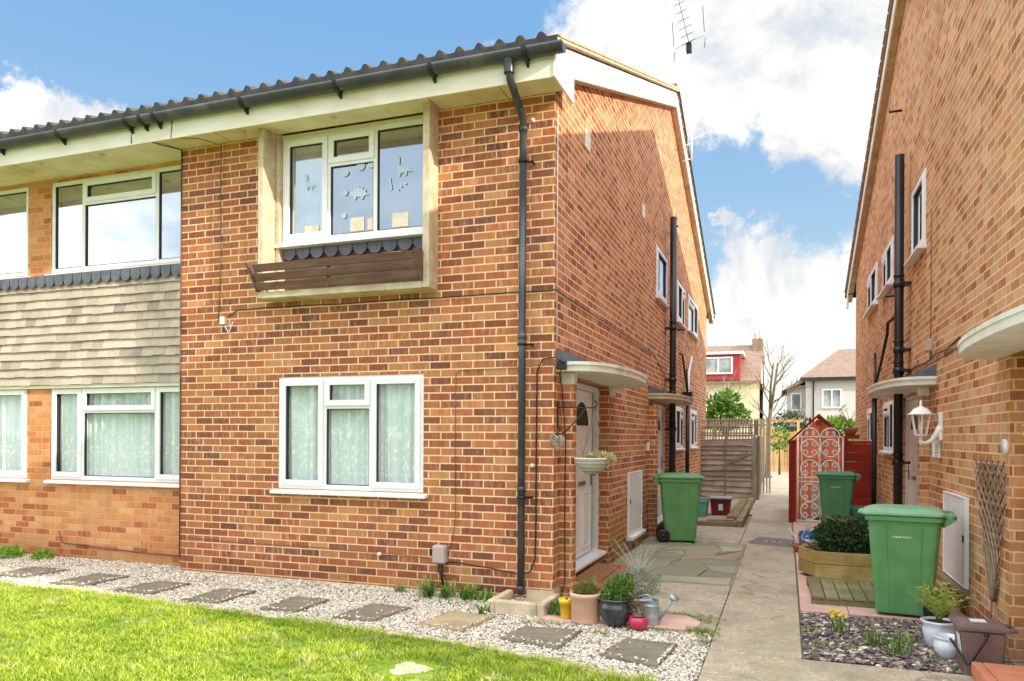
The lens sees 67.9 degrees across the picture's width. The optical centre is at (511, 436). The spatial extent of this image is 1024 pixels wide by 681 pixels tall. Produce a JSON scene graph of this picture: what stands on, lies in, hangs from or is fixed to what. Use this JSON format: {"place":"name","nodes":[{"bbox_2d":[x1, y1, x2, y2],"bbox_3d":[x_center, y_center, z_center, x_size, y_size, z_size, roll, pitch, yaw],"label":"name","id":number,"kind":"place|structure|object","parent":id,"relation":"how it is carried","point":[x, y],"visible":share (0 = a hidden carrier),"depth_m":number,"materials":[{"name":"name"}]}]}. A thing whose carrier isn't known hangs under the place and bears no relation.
{"place":"outdoors","nodes":[
{"label":"outdoors","id":0,"kind":"place"},
{"bbox_2d":[0,580,659,680],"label":"lawn","id":1,"kind":"structure","parent":0,"point":[386,671],"depth_m":5.22,"materials":[{"name":"green plant"}]},
{"bbox_2d":[389,662,432,674],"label":"buried stone","id":2,"kind":"object","parent":1,"relation":"on","point":[398,670],"visible":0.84,"depth_m":4.96,"materials":[{"name":"beige stone"}]},
{"bbox_2d":[0,0,888,434],"label":"sky","id":3,"kind":"structure","parent":0,"point":[785,90],"materials":[{"name":"blue"}]},
{"bbox_2d":[141,441,1023,675],"bbox_3d":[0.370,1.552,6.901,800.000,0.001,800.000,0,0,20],"label":"ground","id":4,"kind":"structure","parent":0,"point":[747,523],"depth_m":9.63,"materials":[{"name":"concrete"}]},
{"bbox_2d":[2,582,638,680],"bbox_3d":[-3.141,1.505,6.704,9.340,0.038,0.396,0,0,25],"label":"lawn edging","id":5,"kind":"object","parent":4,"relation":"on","point":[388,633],"visible":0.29,"depth_m":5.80,"materials":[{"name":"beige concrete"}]},
{"bbox_2d":[0,552,713,680],"bbox_3d":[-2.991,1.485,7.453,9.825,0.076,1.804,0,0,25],"label":"gravel","id":6,"kind":"structure","parent":4,"relation":"on","point":[421,609],"depth_m":6.75,"materials":[{"name":"white gravel"}]},
{"bbox_2d":[0,544,24,559],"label":"weed","id":7,"kind":"object","parent":6,"relation":"on","point":[16,550],"visible":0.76,"depth_m":9.27,"materials":[{"name":"green plant"}]},
{"bbox_2d":[0,567,67,578],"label":"stepping stone","id":8,"kind":"object","parent":6,"relation":"on","point":[34,570],"visible":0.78,"depth_m":8.29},
{"bbox_2d":[29,548,54,561],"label":"weed","id":9,"kind":"object","parent":6,"relation":"on","point":[38,554],"visible":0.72,"depth_m":9.14,"materials":[{"name":"green plant"}]},
{"bbox_2d":[48,573,129,587],"bbox_3d":[-4.371,1.492,7.883,0.467,0.041,0.593,0,0,20],"label":"stepping stone","id":10,"kind":"object","parent":6,"relation":"on","point":[90,577],"visible":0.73,"depth_m":7.85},
{"bbox_2d":[114,581,189,594],"bbox_3d":[-3.542,1.496,7.526,0.465,0.041,0.535,0,0,20],"label":"stepping stone","id":11,"kind":"object","parent":6,"relation":"on","point":[154,586],"visible":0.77,"depth_m":7.46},
{"bbox_2d":[181,588,256,604],"bbox_3d":[-2.735,1.500,7.147,0.414,0.041,0.570,0,0,20],"label":"stepping stone","id":12,"kind":"object","parent":6,"relation":"on","point":[211,595],"visible":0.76,"depth_m":7.10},
{"bbox_2d":[260,596,329,613],"bbox_3d":[-1.938,1.504,6.796,0.388,0.041,0.534,0,0,20],"label":"stepping stone","id":13,"kind":"object","parent":6,"relation":"on","point":[294,603],"visible":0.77,"depth_m":6.74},
{"bbox_2d":[332,603,410,621],"bbox_3d":[-1.188,1.508,6.493,0.402,0.041,0.590,0,0,25],"label":"stepping stone","id":14,"kind":"object","parent":6,"relation":"on","point":[370,610],"visible":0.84,"depth_m":6.45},
{"bbox_2d":[412,574,439,598],"bbox_3d":[-0.801,1.394,7.099,0.296,0.223,0.408,0,0,-28],"label":"lily plant","id":15,"kind":"object","parent":6,"relation":"on","point":[426,589],"visible":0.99,"depth_m":7.14,"materials":[{"name":"green plant"}]},
{"bbox_2d":[432,578,457,598],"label":"lily plant","id":16,"kind":"object","parent":6,"relation":"on","point":[444,592],"visible":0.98,"depth_m":7.07,"materials":[{"name":"green plant"}]},
{"bbox_2d":[418,611,494,632],"bbox_3d":[-0.455,1.512,6.215,0.474,0.041,0.557,0,0,20],"label":"stepping stone","id":17,"kind":"object","parent":6,"relation":"on","point":[455,619],"visible":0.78,"depth_m":6.18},
{"bbox_2d":[457,581,481,600],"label":"lily plant","id":18,"kind":"object","parent":6,"relation":"on","point":[466,594],"visible":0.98,"depth_m":7.01,"materials":[{"name":"green plant"}]},
{"bbox_2d":[472,586,496,602],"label":"lily plant","id":19,"kind":"object","parent":6,"relation":"on","point":[483,595],"visible":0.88,"depth_m":6.96,"materials":[{"name":"green plant"}]},
{"bbox_2d":[487,589,559,617],"bbox_3d":[0.111,1.473,6.710,0.520,0.135,0.505,0,0,20],"label":"drain surround","id":20,"kind":"object","parent":6,"relation":"on","point":[502,602],"visible":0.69,"depth_m":6.50,"materials":[{"name":"beige concrete"}]},
{"bbox_2d":[500,626,581,650],"bbox_3d":[0.208,1.516,5.751,0.521,0.041,0.565,0,0,20],"label":"stepping stone","id":21,"kind":"object","parent":6,"relation":"on","point":[545,635],"visible":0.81,"depth_m":5.73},
{"bbox_2d":[599,637,676,668],"bbox_3d":[0.898,1.519,5.357,0.430,0.041,0.572,0,0,28],"label":"stepping stone","id":22,"kind":"object","parent":6,"relation":"on","point":[651,652],"visible":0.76,"depth_m":5.31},
{"bbox_2d":[628,603,648,629],"bbox_3d":[0.997,1.406,5.996,0.160,0.210,0.160,0,0,20],"label":"plant pot","id":23,"kind":"object","parent":6,"relation":"on","point":[638,621],"visible":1,"depth_m":5.95,"materials":[{"name":"pink ceramic"}]},
{"bbox_2d":[0,31,714,601],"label":"brick building","id":24,"kind":"structure","parent":4,"relation":"on","point":[176,389],"depth_m":7.96,"materials":[{"name":"brown brick"}]},
{"bbox_2d":[0,389,29,482],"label":"window","id":25,"kind":"structure","parent":24,"relation":"in","point":[13,402],"depth_m":9.69,"materials":[{"name":"white plastic"}]},
{"bbox_2d":[0,187,30,279],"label":"window","id":26,"kind":"structure","parent":24,"relation":"in","point":[13,202],"depth_m":9.61,"materials":[{"name":"white plastic"}]},
{"bbox_2d":[43,386,179,487],"bbox_3d":[-4.598,-0.022,9.005,2.350,1.185,0.202,0,0,20],"label":"window","id":27,"kind":"structure","parent":24,"relation":"in","point":[131,434],"depth_m":9.10,"materials":[{"name":"white plastic"}]},
{"bbox_2d":[44,165,180,275],"bbox_3d":[-4.584,-2.534,9.008,2.350,1.160,0.207,0,0,20],"label":"window","id":28,"kind":"structure","parent":24,"relation":"in","point":[133,219],"depth_m":9.02,"materials":[{"name":"white plastic"}]},
{"bbox_2d":[245,248,422,292],"bbox_3d":[-1.724,-1.614,7.448,1.897,0.290,0.339,0,0,20],"label":"window box","id":29,"kind":"object","parent":24,"relation":"on","point":[328,271],"visible":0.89,"depth_m":7.33,"materials":[{"name":"brown wood"}]},
{"bbox_2d":[269,374,427,498],"bbox_3d":[-1.632,-0.016,7.664,1.780,1.205,0.215,0,0,20],"label":"window","id":30,"kind":"structure","parent":24,"relation":"in","point":[353,433],"depth_m":7.70,"materials":[{"name":"white plastic"}]},
{"bbox_2d":[274,118,422,249],"bbox_3d":[-1.595,-2.533,7.701,1.790,1.150,0.220,0,0,20],"label":"window","id":31,"kind":"structure","parent":24,"relation":"in","point":[365,184],"depth_m":7.75,"materials":[{"name":"white plastic"}]},
{"bbox_2d":[549,427,564,451],"bbox_3d":[0.407,0.022,6.859,0.146,0.220,0.044,0,0,20],"label":"wicker heart","id":32,"kind":"object","parent":24,"relation":"hanging from","point":[553,437],"visible":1,"depth_m":6.85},
{"bbox_2d":[557,401,597,440],"bbox_3d":[0.597,-0.150,6.932,0.384,0.366,0.025,0,0,20],"label":"hanging basket bracket","id":33,"kind":"object","parent":24,"relation":"attached to","point":[558,407],"visible":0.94,"depth_m":6.97,"materials":[{"name":"metal"}]},
{"bbox_2d":[574,412,619,473],"bbox_3d":[0.745,0.052,6.861,0.340,0.569,0.388,0,0,-33],"label":"hanging basket","id":34,"kind":"object","parent":33,"relation":"hanging from","point":[590,463],"visible":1,"depth_m":6.79,"materials":[{"name":"plastic"}]},
{"bbox_2d":[576,389,595,557],"bbox_3d":[0.778,0.398,8.361,0.109,1.822,0.980,0,0,20],"label":"front door","id":35,"kind":"structure","parent":24,"relation":"in","point":[584,399],"depth_m":8.45,"materials":[{"name":"white plastic"}]},
{"bbox_2d":[627,470,645,540],"bbox_3d":[1.731,0.926,10.541,0.088,0.897,1.010,0,0,20],"label":"meter cupboard door","id":36,"kind":"structure","parent":24,"relation":"in","point":[635,530],"depth_m":10.46,"materials":[{"name":"white plastic"}]},
{"bbox_2d":[658,409,664,514],"bbox_3d":[2.554,0.447,13.344,0.109,1.902,1.200,0,0,20],"label":"front door","id":37,"kind":"structure","parent":24,"relation":"in","point":[660,461],"depth_m":13.66,"materials":[{"name":"white plastic"}]},
{"bbox_2d":[656,244,669,309],"bbox_3d":[2.487,-2.677,12.816,0.202,0.880,1.210,0,0,20],"label":"window","id":38,"kind":"structure","parent":24,"relation":"in","point":[661,261],"depth_m":12.83,"materials":[{"name":"white plastic"}]},
{"bbox_2d":[676,406,685,450],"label":"window","id":39,"kind":"structure","parent":24,"relation":"in","point":[679,411],"depth_m":15.04,"materials":[{"name":"white plastic"}]},
{"bbox_2d":[676,280,687,330],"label":"window","id":40,"kind":"structure","parent":24,"relation":"in","point":[680,320],"depth_m":15.21,"materials":[{"name":"white plastic"}]},
{"bbox_2d":[672,0,705,160],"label":"television aerial","id":41,"kind":"object","parent":24,"relation":"attached to","point":[688,47],"visible":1,"depth_m":13.58,"materials":[{"name":"grey metal"}]},
{"bbox_2d":[688,294,699,341],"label":"window","id":42,"kind":"structure","parent":24,"relation":"in","point":[692,308],"depth_m":17.19,"materials":[{"name":"white plastic"}]},
{"bbox_2d":[690,409,698,448],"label":"window","id":43,"kind":"structure","parent":24,"relation":"in","point":[693,414],"depth_m":17.34,"materials":[{"name":"white plastic"}]},
{"bbox_2d":[576,564,619,582],"bbox_3d":[0.881,1.396,7.833,0.270,0.016,1.000,0,0,20],"label":"door mat","id":44,"kind":"object","parent":4,"relation":"on","point":[602,571],"depth_m":7.80,"materials":[{"name":"brown fabric"}]},
{"bbox_2d":[540,608,700,632],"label":"pink concrete slab","id":45,"kind":"structure","parent":4,"relation":"on","point":[670,622],"depth_m":6.24,"materials":[{"name":"pink concrete"}]},
{"bbox_2d":[547,599,560,615],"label":"weed","id":46,"kind":"object","parent":45,"relation":"on","point":[555,605],"visible":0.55,"depth_m":6.48,"materials":[{"name":"green plant"}]},
{"bbox_2d":[559,592,570,618],"bbox_3d":[0.451,1.387,6.341,0.128,0.242,0.128,0,0,20],"label":"plant pot","id":47,"kind":"object","parent":45,"relation":"on","point":[565,606],"visible":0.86,"depth_m":6.30,"materials":[{"name":"yellow ceramic"}]},
{"bbox_2d":[570,580,600,624],"bbox_3d":[0.604,1.337,6.225,0.262,0.345,0.269,0,0,-25],"label":"plant pot","id":48,"kind":"object","parent":45,"relation":"on","point":[584,596],"visible":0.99,"depth_m":6.14,"materials":[{"name":"ceramic"}]},
{"bbox_2d":[598,572,636,626],"bbox_3d":[0.838,1.290,6.118,0.302,0.442,0.302,0,0,-41],"label":"plant pot","id":49,"kind":"object","parent":45,"relation":"on","point":[615,607],"visible":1,"depth_m":6.04,"materials":[{"name":"black ceramic"}]},
{"bbox_2d":[612,539,660,614],"bbox_3d":[1.046,1.195,6.435,0.448,0.634,0.444,0,0,20],"label":"plant","id":50,"kind":"object","parent":45,"relation":"on","point":[647,579],"visible":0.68,"depth_m":6.37,"materials":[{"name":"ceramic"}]},
{"bbox_2d":[637,593,678,625],"bbox_3d":[1.176,1.380,6.149,0.347,0.265,0.162,0,0,20],"label":"watering can","id":51,"kind":"object","parent":45,"relation":"on","point":[650,604],"visible":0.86,"depth_m":6.11,"materials":[{"name":"silver metal"}]},
{"bbox_2d":[692,616,718,633],"bbox_3d":[1.552,1.536,6.238,0.252,0.024,0.432,0,0,20],"label":"path corner patch","id":52,"kind":"object","parent":4,"relation":"on","point":[708,624],"visible":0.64,"depth_m":6.22,"materials":[{"name":"beige stone"}]},
{"bbox_2d":[698,497,753,524],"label":"sandy yard","id":53,"kind":"structure","parent":4,"relation":"on","point":[734,501],"depth_m":14.55,"materials":[{"name":"beige concrete"}]},
{"bbox_2d":[698,498,709,516],"bbox_3d":[3.587,1.342,14.512,0.340,0.314,0.540,0,0,20],"label":"recycling box","id":54,"kind":"object","parent":53,"relation":"on","point":[703,507],"visible":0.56,"depth_m":14.28,"materials":[{"name":"teal plastic"}]},
{"bbox_2d":[709,496,732,515],"bbox_3d":[4.034,1.326,14.691,0.420,0.350,0.400,0,0,20],"label":"recycling box","id":55,"kind":"object","parent":53,"relation":"on","point":[720,505],"visible":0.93,"depth_m":14.54,"materials":[{"name":"red plastic"}]},
{"bbox_2d":[697,498,752,527],"bbox_3d":[4.129,1.472,15.432,1.300,0.160,5.000,0,0,20],"label":"timber edging","id":56,"kind":"object","parent":53,"relation":"on","point":[739,512],"visible":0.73,"depth_m":13.66,"materials":[{"name":"brown wood"}]},
{"bbox_2d":[701,434,755,500],"bbox_3d":[5.325,0.748,18.806,1.360,1.620,0.105,0,0,20],"label":"fence","id":57,"kind":"object","parent":53,"relation":"on","point":[728,467],"visible":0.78,"depth_m":18.78,"materials":[{"name":"brown wood"}]},
{"bbox_2d":[701,420,757,434],"bbox_3d":[5.370,-0.232,18.842,1.390,0.380,0.150,0,0,20],"label":"trellis","id":58,"kind":"object","parent":57,"relation":"attached to","point":[743,427],"visible":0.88,"depth_m":18.77,"materials":[{"name":"brown wood"}]},
{"bbox_2d":[706,387,753,438],"bbox_3d":[6.273,0.041,22.234,1.261,3.043,1.455,0,0,-43],"label":"tree","id":59,"kind":"object","parent":4,"relation":"on","point":[722,404],"visible":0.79,"depth_m":22.09,"materials":[{"name":"green plant"}]},
{"bbox_2d":[706,366,761,438],"bbox_3d":[6.222,-0.377,23.304,2.457,3.880,1.928,0,0,-23],"label":"tree","id":60,"kind":"object","parent":4,"relation":"on","point":[707,392],"visible":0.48,"depth_m":23.29,"materials":[{"name":"green plant"}]},
{"bbox_2d":[706,418,771,493],"bbox_3d":[5.895,0.486,20.033,1.800,1.950,0.050,0,0,20],"label":"picket fence","id":61,"kind":"object","parent":4,"relation":"on","point":[746,425],"visible":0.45,"depth_m":19.80,"materials":[{"name":"brown wood"}]},
{"bbox_2d":[762,418,802,473],"bbox_3d":[11.948,0.383,33.611,1.700,2.420,1.100,0,0,20],"label":"pergola","id":62,"kind":"object","parent":4,"relation":"on","point":[797,421],"visible":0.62,"depth_m":33.17,"materials":[{"name":"brown wood"}]},
{"bbox_2d":[765,427,800,471],"bbox_3d":[12.237,0.559,34.554,1.808,2.070,0.070,0,0,20],"label":"fence","id":63,"kind":"object","parent":4,"relation":"on","point":[774,461],"visible":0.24,"depth_m":34.58,"materials":[{"name":"brown wood"}]},
{"bbox_2d":[771,409,808,452],"bbox_3d":[13.606,0.096,37.184,2.042,3.010,1.478,0,0,20],"label":"shrub","id":64,"kind":"object","parent":4,"relation":"on","point":[797,415],"visible":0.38,"depth_m":37.09,"materials":[{"name":"green plant"}]},
{"bbox_2d":[788,414,848,518],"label":"shed","id":65,"kind":"structure","parent":4,"relation":"on","point":[820,423],"depth_m":14.62,"materials":[{"name":"wood"}]},
{"bbox_2d":[811,484,821,516],"bbox_3d":[5.975,1.216,14.503,0.520,0.630,0.059,0,0,20],"label":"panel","id":66,"kind":"object","parent":65,"relation":"attached to","point":[815,501],"visible":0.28,"depth_m":14.54,"materials":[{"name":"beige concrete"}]},
{"bbox_2d":[818,415,854,444],"bbox_3d":[8.600,0.489,19.922,1.302,2.172,1.361,0,0,20],"label":"shrub","id":67,"kind":"object","parent":4,"relation":"on","point":[836,424],"visible":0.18,"depth_m":19.66,"materials":[{"name":"green plant"}]},
{"bbox_2d":[799,611,1013,674],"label":"slate chippings","id":68,"kind":"object","parent":4,"relation":"on","point":[876,655],"visible":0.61,"depth_m":5.55,"materials":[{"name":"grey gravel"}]},
{"bbox_2d":[829,608,852,635],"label":"daffodil","id":69,"kind":"object","parent":68,"relation":"on","point":[839,628],"visible":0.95,"depth_m":5.90,"materials":[{"name":"green plant"}]},
{"bbox_2d":[855,623,888,646],"bbox_3d":[2.638,1.451,5.572,0.226,0.170,0.196,0,0,20],"label":"bulb plant","id":70,"kind":"object","parent":68,"relation":"on","point":[872,638],"visible":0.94,"depth_m":5.58,"materials":[{"name":"green plant"}]},
{"bbox_2d":[879,628,913,659],"bbox_3d":[2.700,1.439,5.356,0.249,0.194,0.244,0,0,20],"label":"bulb plant","id":71,"kind":"object","parent":68,"relation":"on","point":[898,645],"visible":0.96,"depth_m":5.34,"materials":[{"name":"green plant"}]},
{"bbox_2d":[907,577,981,645],"bbox_3d":[3.138,1.276,5.565,0.546,0.520,0.508,0,0,20],"label":"plant pot","id":72,"kind":"object","parent":68,"relation":"on","point":[932,625],"visible":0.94,"depth_m":5.53,"materials":[{"name":"white ceramic"}]},
{"bbox_2d":[932,633,956,659],"bbox_3d":[3.024,1.457,5.267,0.197,0.157,0.196,0,0,20],"label":"plant pot","id":73,"kind":"object","parent":68,"relation":"on","point":[944,647],"visible":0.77,"depth_m":5.22,"materials":[{"name":"white ceramic"}]},
{"bbox_2d":[949,616,1018,675],"bbox_3d":[3.054,1.367,4.926,0.357,0.357,0.339,0,0,20],"label":"food waste caddy","id":74,"kind":"object","parent":68,"relation":"on","point":[982,640],"visible":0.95,"depth_m":4.84,"materials":[{"name":"brown plastic"}]},
{"bbox_2d":[844,0,1023,680],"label":"brick building","id":75,"kind":"structure","parent":4,"relation":"on","point":[934,286],"depth_m":7.19,"materials":[{"name":"brick"}]},
{"bbox_2d":[867,408,871,440],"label":"window","id":76,"kind":"structure","parent":75,"relation":"in","point":[869,413],"depth_m":13.94,"materials":[{"name":"white plastic"}]},
{"bbox_2d":[862,261,877,318],"bbox_3d":[6.542,-2.641,13.765,0.228,0.750,1.680,0,0,20],"label":"window","id":77,"kind":"structure","parent":75,"relation":"in","point":[872,281],"depth_m":13.74,"materials":[{"name":"white plastic"}]},
{"bbox_2d":[876,236,893,299],"bbox_3d":[5.788,-2.580,11.671,0.228,0.720,1.330,0,0,20],"label":"window","id":78,"kind":"structure","parent":75,"relation":"in","point":[888,255],"depth_m":11.64,"materials":[{"name":"white plastic"}]},
{"bbox_2d":[878,400,893,453],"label":"window","id":79,"kind":"structure","parent":75,"relation":"in","point":[888,408],"depth_m":11.51,"materials":[{"name":"white plastic"}]},
{"bbox_2d":[904,399,917,504],"bbox_3d":[5.213,0.461,9.891,0.109,1.902,1.000,0,0,20],"label":"front door","id":80,"kind":"structure","parent":75,"relation":"in","point":[913,440],"depth_m":9.97,"materials":[{"name":"white plastic"}]},
{"bbox_2d":[904,168,926,266],"bbox_3d":[4.810,-2.570,8.952,0.228,0.910,0.990,0,0,20],"label":"window","id":81,"kind":"structure","parent":75,"relation":"in","point":[918,196],"depth_m":8.98,"materials":[{"name":"white plastic"}]},
{"bbox_2d":[907,400,942,444],"bbox_3d":[4.162,-0.144,7.645,0.346,0.456,0.217,0,0,20],"label":"wall lantern","id":82,"kind":"object","parent":75,"relation":"attached to","point":[922,411],"depth_m":7.61,"materials":[{"name":"white metal"}]},
{"bbox_2d":[932,438,940,457],"bbox_3d":[4.361,0.103,7.817,0.020,0.220,0.340,0,0,20],"label":"wall plaque","id":83,"kind":"object","parent":75,"relation":"attached to","point":[936,448],"depth_m":7.80,"materials":[{"name":"white plastic"}]},
{"bbox_2d":[936,491,969,596],"bbox_3d":[3.995,0.937,6.911,0.088,0.837,1.010,0,0,20],"label":"meter cupboard door","id":84,"kind":"structure","parent":75,"relation":"in","point":[955,571],"depth_m":6.76,"materials":[{"name":"white plastic"}]},
{"bbox_2d":[973,459,1006,618],"bbox_3d":[3.589,0.801,5.723,0.027,1.257,0.906,0,0,20],"label":"willow trellis","id":85,"kind":"object","parent":75,"relation":"attached to","point":[991,564],"visible":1,"depth_m":5.63,"materials":[{"name":"brown wood"}]},
{"bbox_2d":[611,539,745,586],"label":"crazy paving","id":86,"kind":"structure","parent":0,"point":[690,568],"depth_m":9.38,"materials":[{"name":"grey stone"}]},
{"bbox_2d":[652,473,705,542],"bbox_3d":[2.449,1.027,11.170,0.767,0.991,0.588,0,0,10],"label":"wheelie bin","id":87,"kind":"object","parent":86,"relation":"on","point":[680,494],"visible":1,"depth_m":10.94,"materials":[{"name":"green plastic"}]},
{"bbox_2d":[706,333,763,449],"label":"house","id":88,"kind":"structure","parent":0,"point":[747,359],"depth_m":44.86,"materials":[{"name":"beige paint"}]},
{"bbox_2d":[706,357,732,373],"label":"window","id":89,"kind":"structure","parent":88,"relation":"in","point":[714,365],"depth_m":44.75,"materials":[{"name":"white plastic"}]},
{"bbox_2d":[633,472,973,680],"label":"concrete path","id":90,"kind":"structure","parent":0,"point":[763,587],"depth_m":6.66,"materials":[{"name":"beige concrete"}]},
{"bbox_2d":[684,624,720,637],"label":"grass tuft","id":91,"kind":"object","parent":90,"relation":"on","point":[704,630],"visible":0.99,"depth_m":5.91,"materials":[{"name":"green plant"}]},
{"bbox_2d":[756,436,762,499],"bbox_3d":[7.480,0.779,22.943,0.116,1.580,9.002,0,0,19],"label":"fence","id":92,"kind":"object","parent":90,"relation":"on","point":[757,467],"visible":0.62,"depth_m":18.77,"materials":[{"name":"brown wood"}]},
{"bbox_2d":[748,537,793,546],"bbox_3d":[3.820,1.527,11.102,0.608,0.016,0.911,0,0,29],"label":"manhole cover","id":93,"kind":"object","parent":90,"relation":"on","point":[773,541],"visible":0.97,"depth_m":11.08,"materials":[{"name":"grey metal"}]},
{"bbox_2d":[749,330,811,475],"bbox_3d":[10.439,-1.288,29.677,2.645,5.750,1.685,0,0,20],"label":"tree","id":94,"kind":"object","parent":90,"relation":"on","point":[771,400],"visible":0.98,"depth_m":29.88,"materials":[{"name":"brown plant"}]},
{"bbox_2d":[771,425,789,474],"bbox_3d":[11.186,0.518,31.714,0.919,2.140,0.912,0,0,-31],"label":"tree","id":95,"kind":"object","parent":90,"relation":"on","point":[786,435],"visible":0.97,"depth_m":31.65,"materials":[{"name":"green plant"}]},
{"bbox_2d":[788,440,796,523],"bbox_3d":[5.140,0.807,13.955,0.135,1.500,0.620,0,0,20],"label":"gate post","id":96,"kind":"object","parent":90,"relation":"on","point":[792,481],"visible":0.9,"depth_m":13.67,"materials":[{"name":"red wood"}]},
{"bbox_2d":[797,428,843,521],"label":"gate","id":97,"kind":"structure","parent":96,"relation":"attached to","point":[819,468],"depth_m":13.59,"materials":[{"name":"white metal"}]},
{"bbox_2d":[782,349,855,465],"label":"house","id":98,"kind":"structure","parent":0,"point":[831,380],"depth_m":43.27,"materials":[{"name":"paint"}]},
{"bbox_2d":[791,393,801,410],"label":"window","id":99,"kind":"structure","parent":98,"relation":"in","point":[796,398],"depth_m":44.57,"materials":[{"name":"white plastic"}]},
{"bbox_2d":[822,389,841,407],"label":"window","id":100,"kind":"structure","parent":98,"relation":"in","point":[831,398],"depth_m":42.98,"materials":[{"name":"white plastic"}]},
{"bbox_2d":[793,520,965,622],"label":"pink paving","id":101,"kind":"structure","parent":0,"point":[806,605],"depth_m":6.76,"materials":[{"name":"pink concrete"}]},
{"bbox_2d":[797,518,819,544],"bbox_3d":[4.055,1.317,10.414,0.305,0.408,0.316,0,0,20],"label":"plant pot","id":102,"kind":"object","parent":101,"relation":"on","point":[807,532],"visible":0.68,"depth_m":10.35,"materials":[{"name":"blue ceramic"}]},
{"bbox_2d":[798,544,872,579],"bbox_3d":[3.573,1.366,8.236,0.880,0.305,0.640,0,0,20],"label":"planter trough","id":103,"kind":"object","parent":101,"relation":"on","point":[814,560],"visible":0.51,"depth_m":8.00,"materials":[{"name":"brown wood"}]},
{"bbox_2d":[802,514,870,553],"bbox_3d":[3.646,1.083,8.216,0.961,0.511,0.620,0,0,20],"label":"shrub","id":104,"kind":"object","parent":103,"relation":"in","point":[829,535],"visible":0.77,"depth_m":8.11,"materials":[{"name":"green plant"}]},
{"bbox_2d":[814,471,861,521],"bbox_3d":[5.462,1.053,12.775,0.728,0.950,0.558,0,0,23],"label":"wheelie bin","id":105,"kind":"object","parent":101,"relation":"on","point":[836,491],"visible":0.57,"depth_m":12.57,"materials":[{"name":"green plastic"}]},
{"bbox_2d":[806,576,874,607],"bbox_3d":[3.207,1.477,7.252,0.720,0.080,1.020,0,0,20],"label":"slatted step","id":106,"kind":"object","parent":101,"relation":"on","point":[861,591],"visible":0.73,"depth_m":7.08,"materials":[{"name":"brown wood"}]},
{"bbox_2d":[844,435,871,515],"bbox_3d":[6.116,0.762,13.407,0.492,1.600,0.190,0,0,20],"label":"fence","id":107,"kind":"object","parent":101,"relation":"on","point":[857,456],"visible":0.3,"depth_m":13.34,"materials":[{"name":"red wood"}]},
{"bbox_2d":[837,404,862,434],"bbox_3d":[5.973,-0.322,13.458,0.445,0.566,0.402,0,0,20],"label":"potted plant","id":108,"kind":"object","parent":107,"relation":"on","point":[850,431],"visible":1,"depth_m":13.41,"materials":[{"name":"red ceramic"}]},
{"bbox_2d":[858,504,956,617],"bbox_3d":[3.392,1.058,6.559,0.744,0.920,0.558,0,0,27],"label":"wheelie bin","id":109,"kind":"object","parent":101,"relation":"on","point":[904,544],"visible":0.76,"depth_m":6.37,"materials":[{"name":"green plastic"}]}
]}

